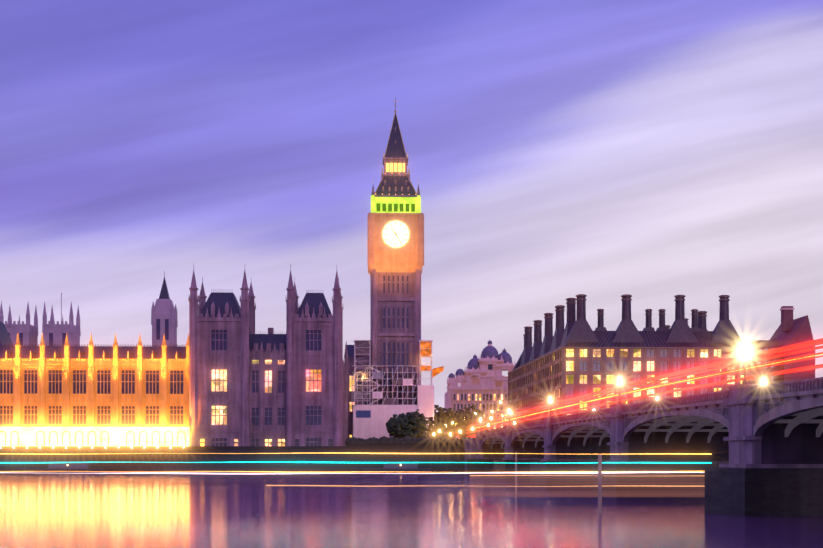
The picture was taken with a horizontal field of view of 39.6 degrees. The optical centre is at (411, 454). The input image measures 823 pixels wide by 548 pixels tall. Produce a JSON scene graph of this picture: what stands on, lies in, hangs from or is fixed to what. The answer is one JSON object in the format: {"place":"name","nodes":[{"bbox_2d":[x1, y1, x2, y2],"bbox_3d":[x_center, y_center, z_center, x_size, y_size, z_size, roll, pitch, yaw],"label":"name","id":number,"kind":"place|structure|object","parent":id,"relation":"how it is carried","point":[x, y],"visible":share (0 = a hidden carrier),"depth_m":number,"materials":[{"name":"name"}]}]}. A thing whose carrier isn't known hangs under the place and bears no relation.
{"place":"outdoors","nodes":[
{"label":"outdoors","id":0,"kind":"place"},
{"bbox_2d":[0,271,177,345],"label":"background towers","id":1,"kind":"structure","parent":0,"point":[164,318],"depth_m":514.57,"materials":[{"name":"stone"}]},
{"bbox_2d":[0,446,463,472],"bbox_3d":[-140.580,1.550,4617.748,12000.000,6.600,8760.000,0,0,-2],"label":"wall","id":2,"kind":"structure","parent":0,"point":[128,462],"depth_m":238.79,"materials":[{"name":"black stone"}]},
{"bbox_2d":[0,333,189,447],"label":"palace facade","id":3,"kind":"structure","parent":2,"relation":"on","point":[90,394],"depth_m":248.24,"materials":[{"name":"yellow stone"}]},
{"bbox_2d":[188,264,369,445],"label":"palace building","id":4,"kind":"structure","parent":2,"relation":"on","point":[292,386],"depth_m":245.23,"materials":[{"name":"stone"}]},
{"bbox_2d":[367,97,423,404],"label":"clock tower","id":5,"kind":"structure","parent":2,"relation":"on","point":[395,240],"depth_m":285.00,"materials":[{"name":"stone"}]},
{"bbox_2d":[352,340,443,438],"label":"scaffolded building","id":6,"kind":"structure","parent":2,"relation":"on","point":[369,420],"depth_m":282.09,"materials":[{"name":"metal"}]},
{"bbox_2d":[345,436,467,449],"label":"green hedge","id":7,"kind":"object","parent":2,"relation":"on","point":[414,443],"visible":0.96,"depth_m":241.41,"materials":[{"name":"green plant"}]},
{"bbox_2d":[386,409,427,438],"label":"tree","id":8,"kind":"object","parent":2,"relation":"on","point":[410,424],"visible":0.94,"depth_m":259.41,"materials":[{"name":"green plant"}]},
{"bbox_2d":[425,415,446,436],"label":"embankment tree","id":9,"kind":"object","parent":2,"relation":"on","point":[437,425],"visible":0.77,"depth_m":274.32,"materials":[{"name":"green plant"}]},
{"bbox_2d":[434,405,454,436],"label":"embankment tree","id":10,"kind":"object","parent":2,"relation":"on","point":[447,419],"visible":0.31,"depth_m":298.45,"materials":[{"name":"green plant"}]},
{"bbox_2d":[434,408,468,437],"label":"embankment tree","id":11,"kind":"object","parent":2,"relation":"on","point":[447,410],"visible":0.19,"depth_m":318.15,"materials":[{"name":"green plant"}]},
{"bbox_2d":[450,407,482,437],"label":"embankment tree","id":12,"kind":"object","parent":2,"relation":"on","point":[465,426],"visible":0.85,"depth_m":289.12,"materials":[{"name":"green plant"}]},
{"bbox_2d":[433,401,515,437],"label":"street lights","id":13,"kind":"object","parent":2,"relation":"on","point":[472,428],"visible":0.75,"depth_m":270.19},
{"bbox_2d":[464,404,490,436],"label":"embankment tree","id":14,"kind":"object","parent":2,"relation":"on","point":[480,413],"visible":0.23,"depth_m":328.87,"materials":[{"name":"green plant"}]},
{"bbox_2d":[445,306,814,438],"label":"background buildings","id":15,"kind":"structure","parent":2,"relation":"on","point":[483,382],"depth_m":400.39,"materials":[{"name":"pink stone"}]},
{"bbox_2d":[0,473,822,547],"bbox_3d":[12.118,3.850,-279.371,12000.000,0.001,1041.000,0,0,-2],"label":"river thames","id":16,"kind":"structure","parent":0,"point":[191,511],"depth_m":71.09,"materials":[{"name":"liquid"}]},
{"bbox_2d":[13,461,430,473],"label":"moored boats","id":17,"kind":"object","parent":16,"relation":"on","point":[58,468],"visible":0.54,"depth_m":234.41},
{"bbox_2d":[0,453,711,486],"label":"light trails","id":18,"kind":"object","parent":16,"relation":"on","point":[556,472],"visible":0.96,"depth_m":89.77,"materials":[{"name":"white"}]},
{"bbox_2d":[515,452,601,512],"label":"mooring posts","id":19,"kind":"object","parent":16,"relation":"on","point":[599,483],"visible":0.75,"depth_m":75.05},
{"bbox_2d":[464,377,822,515],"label":"bridge","id":20,"kind":"structure","parent":16,"relation":"on","point":[762,445],"depth_m":101.80,"materials":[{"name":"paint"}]},
{"bbox_2d":[479,343,766,430],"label":"street lamps","id":21,"kind":"object","parent":20,"relation":"on","point":[745,353],"visible":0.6,"depth_m":108.76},
{"bbox_2d":[456,338,822,437],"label":"light trails","id":22,"kind":"object","parent":20,"relation":"on","point":[765,353],"visible":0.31,"depth_m":99.18,"materials":[{"name":"red"}]},
{"bbox_2d":[0,0,822,411],"label":"sky","id":23,"kind":"structure","parent":0,"point":[653,152],"materials":[{"name":"purple"}]},
{"bbox_2d":[507,294,752,424],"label":"office building","id":24,"kind":"structure","parent":0,"point":[576,356],"depth_m":289.03,"materials":[{"name":"stone"}]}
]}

